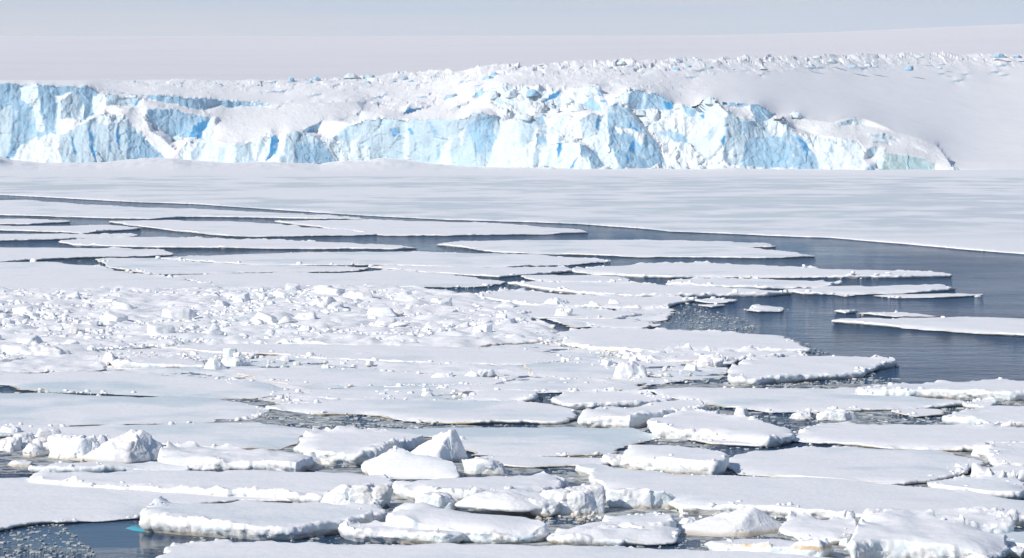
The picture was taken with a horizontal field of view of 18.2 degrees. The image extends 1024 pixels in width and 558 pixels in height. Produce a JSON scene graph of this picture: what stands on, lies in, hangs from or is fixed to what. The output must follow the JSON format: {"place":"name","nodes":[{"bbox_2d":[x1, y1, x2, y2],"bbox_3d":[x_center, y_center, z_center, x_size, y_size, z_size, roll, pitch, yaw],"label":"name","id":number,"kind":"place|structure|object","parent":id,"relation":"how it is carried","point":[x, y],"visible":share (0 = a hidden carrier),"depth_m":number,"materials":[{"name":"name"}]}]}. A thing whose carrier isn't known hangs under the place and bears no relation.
{"place":"outdoors","nodes":[
{"label":"outdoors","id":0,"kind":"place"},
{"bbox_2d":[0,51,1023,169],"bbox_3d":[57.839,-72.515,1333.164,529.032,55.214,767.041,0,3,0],"label":"glacier","id":1,"kind":"object","parent":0,"point":[942,110],"visible":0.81,"depth_m":1060.57,"materials":[{"name":"ice"}]},
{"bbox_2d":[0,195,1023,557],"bbox_3d":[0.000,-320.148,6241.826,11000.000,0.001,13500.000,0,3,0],"label":"water","id":2,"kind":"structure","parent":0,"point":[996,281],"depth_m":312.81,"materials":[{"name":"blue liquid"}]},
{"bbox_2d":[0,219,70,224],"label":"ice floe","id":3,"kind":"object","parent":2,"relation":"on","point":[23,221],"visible":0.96,"depth_m":541.51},
{"bbox_2d":[0,350,109,372],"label":"ice floe","id":4,"kind":"object","parent":2,"relation":"on","point":[80,360],"visible":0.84,"depth_m":244.51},
{"bbox_2d":[0,233,137,241],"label":"ice floe","id":5,"kind":"object","parent":2,"relation":"on","point":[31,237],"visible":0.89,"depth_m":479.88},
{"bbox_2d":[0,225,140,233],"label":"ice floe","id":6,"kind":"object","parent":2,"relation":"on","point":[83,229],"visible":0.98,"depth_m":509.87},
{"bbox_2d":[0,424,155,473],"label":"slush ice","id":7,"kind":"structure","parent":2,"relation":"on","point":[44,461],"depth_m":180.05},
{"bbox_2d":[0,436,21,450],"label":"ice block","id":8,"kind":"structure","parent":7,"relation":"on","point":[15,443],"depth_m":184.97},
{"bbox_2d":[8,460,32,466],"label":"ice block","id":9,"kind":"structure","parent":7,"relation":"on","point":[19,463],"depth_m":176.79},
{"bbox_2d":[23,443,45,456],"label":"ice block","id":10,"kind":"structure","parent":7,"relation":"on","point":[32,450],"depth_m":181.53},
{"bbox_2d":[35,427,60,437],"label":"ice block","id":11,"kind":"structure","parent":7,"relation":"on","point":[46,432],"depth_m":189.46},
{"bbox_2d":[47,433,100,459],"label":"ice block","id":12,"kind":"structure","parent":7,"relation":"on","point":[66,446],"depth_m":180.66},
{"bbox_2d":[72,429,163,462],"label":"ice block","id":13,"kind":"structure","parent":7,"relation":"on","point":[132,445],"depth_m":180.04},
{"bbox_2d":[0,246,173,261],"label":"ice floe","id":14,"kind":"object","parent":2,"relation":"on","point":[21,254],"visible":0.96,"depth_m":424.32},
{"bbox_2d":[28,461,189,473],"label":"ice slab","id":15,"kind":"structure","parent":2,"relation":"on","point":[107,467],"depth_m":173.27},
{"bbox_2d":[0,261,219,289],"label":"ice floe","id":16,"kind":"object","parent":2,"relation":"on","point":[35,275],"visible":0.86,"depth_m":364.08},
{"bbox_2d":[0,393,269,425],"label":"ice floe","id":17,"kind":"object","parent":2,"relation":"on","point":[55,409],"visible":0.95,"depth_m":209.08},
{"bbox_2d":[0,477,291,530],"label":"ice floe","id":18,"kind":"object","parent":2,"relation":"on","point":[23,502],"visible":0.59,"depth_m":160.09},
{"bbox_2d":[0,371,303,398],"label":"ice floe","id":19,"kind":"object","parent":2,"relation":"on","point":[94,382],"visible":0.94,"depth_m":226.90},
{"bbox_2d":[102,350,204,367],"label":"ice slab","id":20,"kind":"structure","parent":2,"relation":"on","point":[139,360],"depth_m":243.25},
{"bbox_2d":[0,422,311,449],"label":"ice floe","id":21,"kind":"object","parent":2,"relation":"on","point":[250,435],"visible":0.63,"depth_m":193.60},
{"bbox_2d":[0,200,362,219],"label":"ice floe","id":22,"kind":"object","parent":2,"relation":"on","point":[35,208],"visible":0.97,"depth_m":585.43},
{"bbox_2d":[25,468,393,502],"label":"ice floe","id":23,"kind":"object","parent":2,"relation":"on","point":[301,487],"visible":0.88,"depth_m":166.51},
{"bbox_2d":[95,258,367,274],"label":"ice floe","id":24,"kind":"object","parent":2,"relation":"on","point":[162,266],"visible":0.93,"depth_m":389.58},
{"bbox_2d":[157,441,313,471],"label":"ice slab","id":25,"kind":"structure","parent":2,"relation":"on","point":[193,455],"depth_m":174.52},
{"bbox_2d":[59,236,417,249],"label":"ice floe","id":26,"kind":"object","parent":2,"relation":"on","point":[196,242],"visible":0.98,"depth_m":451.64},
{"bbox_2d":[109,220,376,236],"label":"ice floe","id":27,"kind":"object","parent":2,"relation":"on","point":[233,229],"visible":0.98,"depth_m":506.49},
{"bbox_2d":[125,496,387,539],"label":"ice slab","id":28,"kind":"structure","parent":2,"relation":"on","point":[251,519],"depth_m":149.55,"materials":[{"name":"white"}]},
{"bbox_2d":[0,284,563,361],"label":"ice floe","id":29,"kind":"object","parent":2,"relation":"on","point":[151,302],"visible":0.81,"depth_m":292.29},
{"bbox_2d":[17,335,43,344],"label":"ice chunk","id":30,"kind":"object","parent":29,"relation":"on","point":[27,339],"visible":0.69,"depth_m":262.74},
{"bbox_2d":[1,343,70,355],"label":"ice block","id":31,"kind":"object","parent":29,"relation":"on","point":[41,349],"depth_m":251.31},
{"bbox_2d":[100,310,127,321],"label":"ice chunk","id":32,"kind":"object","parent":29,"relation":"on","point":[108,315],"visible":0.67,"depth_m":287.83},
{"bbox_2d":[110,302,135,309],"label":"ice chunk","id":33,"kind":"object","parent":29,"relation":"on","point":[123,305],"visible":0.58,"depth_m":305.83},
{"bbox_2d":[147,323,175,335],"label":"ice chunk","id":34,"kind":"object","parent":29,"relation":"on","point":[153,329],"visible":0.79,"depth_m":274.30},
{"bbox_2d":[162,306,190,318],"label":"ice chunk","id":35,"kind":"object","parent":29,"relation":"on","point":[181,312],"visible":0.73,"depth_m":293.16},
{"bbox_2d":[249,312,276,323],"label":"ice chunk","id":36,"kind":"object","parent":29,"relation":"on","point":[266,317],"visible":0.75,"depth_m":289.47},
{"bbox_2d":[352,289,372,298],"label":"ice chunk","id":37,"kind":"object","parent":29,"relation":"on","point":[366,293],"visible":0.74,"depth_m":322.72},
{"bbox_2d":[367,308,396,316],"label":"ice chunk","id":38,"kind":"object","parent":29,"relation":"on","point":[382,312],"visible":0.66,"depth_m":297.03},
{"bbox_2d":[373,315,396,326],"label":"ice chunk","id":39,"kind":"object","parent":29,"relation":"on","point":[387,321],"visible":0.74,"depth_m":285.77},
{"bbox_2d":[0,341,645,403],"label":"slush ice","id":40,"kind":"structure","parent":2,"relation":"on","point":[516,371],"depth_m":241.63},
{"bbox_2d":[204,357,226,369],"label":"ice block","id":41,"kind":"object","parent":40,"relation":"on","point":[215,363],"depth_m":241.34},
{"bbox_2d":[221,356,250,365],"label":"ice block","id":42,"kind":"object","parent":40,"relation":"on","point":[233,361],"depth_m":243.27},
{"bbox_2d":[464,369,496,376],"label":"ice block","id":43,"kind":"object","parent":40,"relation":"on","point":[484,372],"depth_m":234.23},
{"bbox_2d":[613,360,647,378],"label":"ice block","id":44,"kind":"object","parent":40,"relation":"on","point":[630,369],"depth_m":232.96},
{"bbox_2d":[173,268,505,287],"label":"ice floe","id":45,"kind":"object","parent":2,"relation":"on","point":[401,278],"visible":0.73,"depth_m":362.57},
{"bbox_2d":[293,425,424,465],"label":"ice slab","id":46,"kind":"structure","parent":2,"relation":"on","point":[346,445],"depth_m":182.54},
{"bbox_2d":[161,342,574,365],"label":"ice floe","id":47,"kind":"object","parent":2,"relation":"on","point":[420,354],"visible":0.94,"depth_m":255.82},
{"bbox_2d":[237,367,515,385],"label":"ice floe","id":48,"kind":"object","parent":2,"relation":"on","point":[319,376],"visible":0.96,"depth_m":232.44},
{"bbox_2d":[301,386,462,398],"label":"ice floe","id":49,"kind":"object","parent":2,"relation":"on","point":[363,391],"visible":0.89,"depth_m":221.10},
{"bbox_2d":[161,251,610,267],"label":"ice floe","id":50,"kind":"object","parent":2,"relation":"on","point":[438,259],"visible":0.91,"depth_m":408.52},
{"bbox_2d":[338,518,464,543],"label":"ice slab","id":51,"kind":"structure","parent":2,"relation":"on","point":[376,531],"depth_m":146.04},
{"bbox_2d":[361,447,460,479],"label":"ice slab","id":52,"kind":"structure","parent":2,"relation":"on","point":[399,464],"depth_m":172.59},
{"bbox_2d":[266,399,576,424],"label":"ice floe","id":53,"kind":"object","parent":2,"relation":"on","point":[480,412],"visible":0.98,"depth_m":207.02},
{"bbox_2d":[0,288,846,549],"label":"ice rubble","id":54,"kind":"object","parent":2,"relation":"on","point":[65,318],"visible":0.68,"depth_m":286.33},
{"bbox_2d":[275,219,588,235],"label":"ice floe","id":55,"kind":"object","parent":2,"relation":"on","point":[378,227],"visible":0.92,"depth_m":510.44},
{"bbox_2d":[385,502,548,543],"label":"ice slab","id":56,"kind":"structure","parent":2,"relation":"on","point":[487,528],"depth_m":146.73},
{"bbox_2d":[368,264,572,277],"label":"ice floe","id":57,"kind":"object","parent":2,"relation":"on","point":[498,272],"visible":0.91,"depth_m":381.25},
{"bbox_2d":[392,471,563,501],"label":"ice slab","id":58,"kind":"structure","parent":2,"relation":"on","point":[413,490],"depth_m":162.61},
{"bbox_2d":[156,539,827,557],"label":"ice floe","id":59,"kind":"object","parent":2,"relation":"on","point":[221,548],"visible":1,"depth_m":140.87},
{"bbox_2d":[462,389,538,401],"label":"ice slab","id":60,"kind":"structure","parent":2,"relation":"on","point":[500,395],"depth_m":216.12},
{"bbox_2d":[0,157,1023,253],"bbox_3d":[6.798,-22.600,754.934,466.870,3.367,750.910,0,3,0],"label":"sea ice","id":61,"kind":"structure","parent":2,"relation":"on","point":[978,210],"depth_m":703.90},
{"bbox_2d":[0,260,1023,557],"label":"brash ice","id":62,"kind":"structure","parent":2,"relation":"on","point":[388,424],"depth_m":199.23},
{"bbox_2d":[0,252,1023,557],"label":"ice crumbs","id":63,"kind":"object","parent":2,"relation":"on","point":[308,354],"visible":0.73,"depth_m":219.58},
{"bbox_2d":[384,381,643,391],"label":"ice floe","id":64,"kind":"object","parent":2,"relation":"on","point":[554,386],"visible":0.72,"depth_m":225.19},
{"bbox_2d":[378,427,658,456],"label":"ice floe","id":65,"kind":"object","parent":2,"relation":"on","point":[521,441],"visible":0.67,"depth_m":190.10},
{"bbox_2d":[469,456,608,467],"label":"ice floe","id":66,"kind":"object","parent":2,"relation":"on","point":[528,462],"visible":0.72,"depth_m":178.08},
{"bbox_2d":[461,302,643,319],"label":"ice floe","id":67,"kind":"object","parent":2,"relation":"on","point":[543,311],"visible":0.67,"depth_m":304.70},
{"bbox_2d":[521,275,629,281],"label":"ice floe","id":68,"kind":"object","parent":2,"relation":"on","point":[576,278],"visible":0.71,"depth_m":363.56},
{"bbox_2d":[523,362,647,378],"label":"ice floe","id":69,"kind":"object","parent":2,"relation":"on","point":[577,370],"visible":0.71,"depth_m":239.37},
{"bbox_2d":[477,287,697,308],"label":"ice floe","id":70,"kind":"object","parent":2,"relation":"on","point":[524,296],"visible":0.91,"depth_m":324.06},
{"bbox_2d":[502,302,675,327],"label":"slush ice","id":71,"kind":"structure","parent":2,"relation":"on","point":[657,314],"depth_m":298.24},
{"bbox_2d":[550,387,672,409],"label":"ice slab","id":72,"kind":"structure","parent":2,"relation":"on","point":[593,399],"depth_m":212.41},
{"bbox_2d":[547,521,680,545],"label":"ice floe","id":73,"kind":"object","parent":2,"relation":"on","point":[586,534],"visible":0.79,"depth_m":145.54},
{"bbox_2d":[211,384,1023,557],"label":"slush ice","id":74,"kind":"structure","parent":2,"relation":"on","point":[839,551],"depth_m":181.78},
{"bbox_2d":[320,483,393,507],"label":"ice block","id":75,"kind":"object","parent":74,"relation":"on","point":[367,493],"depth_m":158.59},
{"bbox_2d":[415,491,460,509],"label":"ice block","id":76,"kind":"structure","parent":74,"relation":"on","point":[439,499],"depth_m":156.75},
{"bbox_2d":[411,429,468,461],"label":"ice block","id":77,"kind":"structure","parent":74,"relation":"on","point":[448,445],"depth_m":179.53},
{"bbox_2d":[462,457,508,473],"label":"ice block","id":78,"kind":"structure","parent":74,"relation":"on","point":[478,465],"depth_m":173.42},
{"bbox_2d":[455,489,545,511],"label":"ice block","id":79,"kind":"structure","parent":74,"relation":"on","point":[512,500],"depth_m":155.41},
{"bbox_2d":[523,498,560,517],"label":"ice block","id":80,"kind":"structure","parent":74,"relation":"on","point":[550,508],"depth_m":155.29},
{"bbox_2d":[540,483,604,514],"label":"ice block","id":81,"kind":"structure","parent":74,"relation":"on","point":[584,498],"depth_m":156.13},
{"bbox_2d":[602,453,622,465],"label":"ice block","id":82,"kind":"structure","parent":74,"relation":"on","point":[615,459],"depth_m":177.90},
{"bbox_2d":[678,507,782,536],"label":"ice block","id":83,"kind":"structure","parent":74,"relation":"on","point":[749,522],"depth_m":149.17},
{"bbox_2d":[789,410,814,419],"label":"ice block","id":84,"kind":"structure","parent":74,"relation":"on","point":[805,415],"depth_m":203.74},
{"bbox_2d":[816,408,858,420],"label":"ice block","id":85,"kind":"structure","parent":74,"relation":"on","point":[838,414],"depth_m":202.91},
{"bbox_2d":[1006,546,1023,557],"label":"ice block","id":86,"kind":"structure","parent":74,"relation":"on","point":[1016,551],"depth_m":141.49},
{"bbox_2d":[583,319,661,328],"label":"ice floe","id":87,"kind":"object","parent":2,"relation":"on","point":[616,323],"visible":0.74,"depth_m":289.41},
{"bbox_2d":[437,239,815,258],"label":"ice floe","id":88,"kind":"object","parent":2,"relation":"on","point":[643,248],"visible":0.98,"depth_m":439.12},
{"bbox_2d":[602,513,675,528],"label":"ice slab","id":89,"kind":"structure","parent":2,"relation":"on","point":[639,521],"depth_m":149.84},
{"bbox_2d":[577,399,706,427],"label":"ice slab","id":90,"kind":"structure","parent":2,"relation":"on","point":[618,417],"depth_m":199.42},
{"bbox_2d":[508,281,791,297],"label":"ice floe","id":91,"kind":"object","parent":2,"relation":"on","point":[634,288],"visible":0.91,"depth_m":339.74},
{"bbox_2d":[620,444,729,474],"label":"ice slab","id":92,"kind":"structure","parent":2,"relation":"on","point":[681,461],"depth_m":174.03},
{"bbox_2d":[556,327,811,353],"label":"ice floe","id":93,"kind":"object","parent":2,"relation":"on","point":[618,339],"visible":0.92,"depth_m":266.88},
{"bbox_2d":[630,351,739,386],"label":"slush ice","id":94,"kind":"structure","parent":2,"relation":"on","point":[677,375],"depth_m":237.80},
{"bbox_2d":[697,354,723,367],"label":"ice block","id":95,"kind":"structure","parent":94,"relation":"on","point":[711,360],"depth_m":243.84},
{"bbox_2d":[624,343,807,361],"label":"ice floe","id":96,"kind":"object","parent":2,"relation":"on","point":[742,353],"visible":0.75,"depth_m":253.31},
{"bbox_2d":[695,298,736,303],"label":"ice floe","id":97,"kind":"object","parent":2,"relation":"on","point":[717,300],"visible":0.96,"depth_m":323.19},
{"bbox_2d":[647,406,793,447],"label":"ice slab","id":98,"kind":"structure","parent":2,"relation":"on","point":[701,423],"depth_m":191.49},
{"bbox_2d":[687,438,763,447],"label":"ice floe","id":99,"kind":"object","parent":2,"relation":"on","point":[717,442],"visible":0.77,"depth_m":187.59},
{"bbox_2d":[666,276,841,288],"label":"ice floe","id":100,"kind":"object","parent":2,"relation":"on","point":[740,282],"visible":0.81,"depth_m":352.07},
{"bbox_2d":[572,261,951,278],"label":"ice floe","id":101,"kind":"object","parent":2,"relation":"on","point":[679,270],"visible":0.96,"depth_m":375.02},
{"bbox_2d":[746,304,783,312],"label":"ice floe","id":102,"kind":"object","parent":2,"relation":"on","point":[758,308],"visible":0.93,"depth_m":310.26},
{"bbox_2d":[704,537,833,556],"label":"ice slab","id":103,"kind":"structure","parent":2,"relation":"on","point":[817,547],"depth_m":141.09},
{"bbox_2d":[575,464,1023,525],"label":"ice floe","id":104,"kind":"object","parent":2,"relation":"on","point":[823,498],"visible":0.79,"depth_m":160.82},
{"bbox_2d":[605,488,674,508],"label":"ice block","id":105,"kind":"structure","parent":104,"relation":"on","point":[634,498],"depth_m":158.25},
{"bbox_2d":[642,387,965,412],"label":"ice floe","id":106,"kind":"object","parent":2,"relation":"on","point":[784,400],"visible":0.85,"depth_m":214.62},
{"bbox_2d":[727,354,896,385],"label":"ice floe","id":107,"kind":"object","parent":2,"relation":"on","point":[763,369],"visible":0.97,"depth_m":236.70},
{"bbox_2d":[778,511,858,544],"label":"ice slab","id":108,"kind":"structure","parent":2,"relation":"on","point":[799,526],"depth_m":147.39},
{"bbox_2d":[728,445,984,484],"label":"ice floe","id":109,"kind":"object","parent":2,"relation":"on","point":[886,466],"visible":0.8,"depth_m":175.85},
{"bbox_2d":[788,284,955,294],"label":"ice floe","id":110,"kind":"object","parent":2,"relation":"on","point":[884,290],"visible":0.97,"depth_m":340.61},
{"bbox_2d":[858,312,937,317],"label":"ice floe","id":111,"kind":"object","parent":2,"relation":"on","point":[901,315],"visible":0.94,"depth_m":302.37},
{"bbox_2d":[792,421,1023,451],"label":"ice floe","id":112,"kind":"object","parent":2,"relation":"on","point":[959,438],"visible":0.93,"depth_m":190.15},
{"bbox_2d":[891,408,944,416],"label":"ice floe","id":113,"kind":"object","parent":2,"relation":"on","point":[926,412],"visible":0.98,"depth_m":206.84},
{"bbox_2d":[831,316,1023,336],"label":"ice floe","id":114,"kind":"object","parent":2,"relation":"on","point":[1013,327],"visible":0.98,"depth_m":287.80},
{"bbox_2d":[846,509,1009,557],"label":"ice slab","id":115,"kind":"structure","parent":2,"relation":"on","point":[886,533],"depth_m":140.50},
{"bbox_2d":[874,293,983,298],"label":"ice floe","id":116,"kind":"object","parent":2,"relation":"on","point":[949,295],"visible":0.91,"depth_m":332.70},
{"bbox_2d":[861,507,1014,532],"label":"ice floe","id":117,"kind":"object","parent":2,"relation":"on","point":[990,523],"visible":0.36,"depth_m":149.00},
{"bbox_2d":[855,379,1023,400],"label":"ice floe","id":118,"kind":"object","parent":2,"relation":"on","point":[1004,390],"visible":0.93,"depth_m":217.85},
{"bbox_2d":[927,475,1023,499],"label":"ice slab","id":119,"kind":"structure","parent":2,"relation":"on","point":[999,487],"depth_m":164.62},
{"bbox_2d":[962,397,997,408],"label":"ice floe","id":120,"kind":"object","parent":2,"relation":"on","point":[991,401],"visible":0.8,"depth_m":210.86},
{"bbox_2d":[942,405,1023,427],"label":"ice floe","id":121,"kind":"object","parent":2,"relation":"on","point":[1008,416],"visible":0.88,"depth_m":200.92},
{"bbox_2d":[970,463,1023,481],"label":"ice floe","id":122,"kind":"object","parent":2,"relation":"on","point":[1005,471],"visible":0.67,"depth_m":170.51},
{"bbox_2d":[977,442,1023,466],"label":"ice floe","id":123,"kind":"object","parent":2,"relation":"on","point":[1014,452],"visible":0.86,"depth_m":179.05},
{"bbox_2d":[1000,531,1023,547],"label":"ice floe","id":124,"kind":"object","parent":2,"relation":"on","point":[1019,538],"visible":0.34,"depth_m":144.51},
{"bbox_2d":[0,24,1023,80],"bbox_3d":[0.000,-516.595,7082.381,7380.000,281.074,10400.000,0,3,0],"label":"snow hills","id":125,"kind":"structure","parent":0,"point":[211,58],"depth_m":6123.50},
{"bbox_2d":[0,0,1023,35],"label":"sky","id":126,"kind":"structure","parent":0,"point":[17,17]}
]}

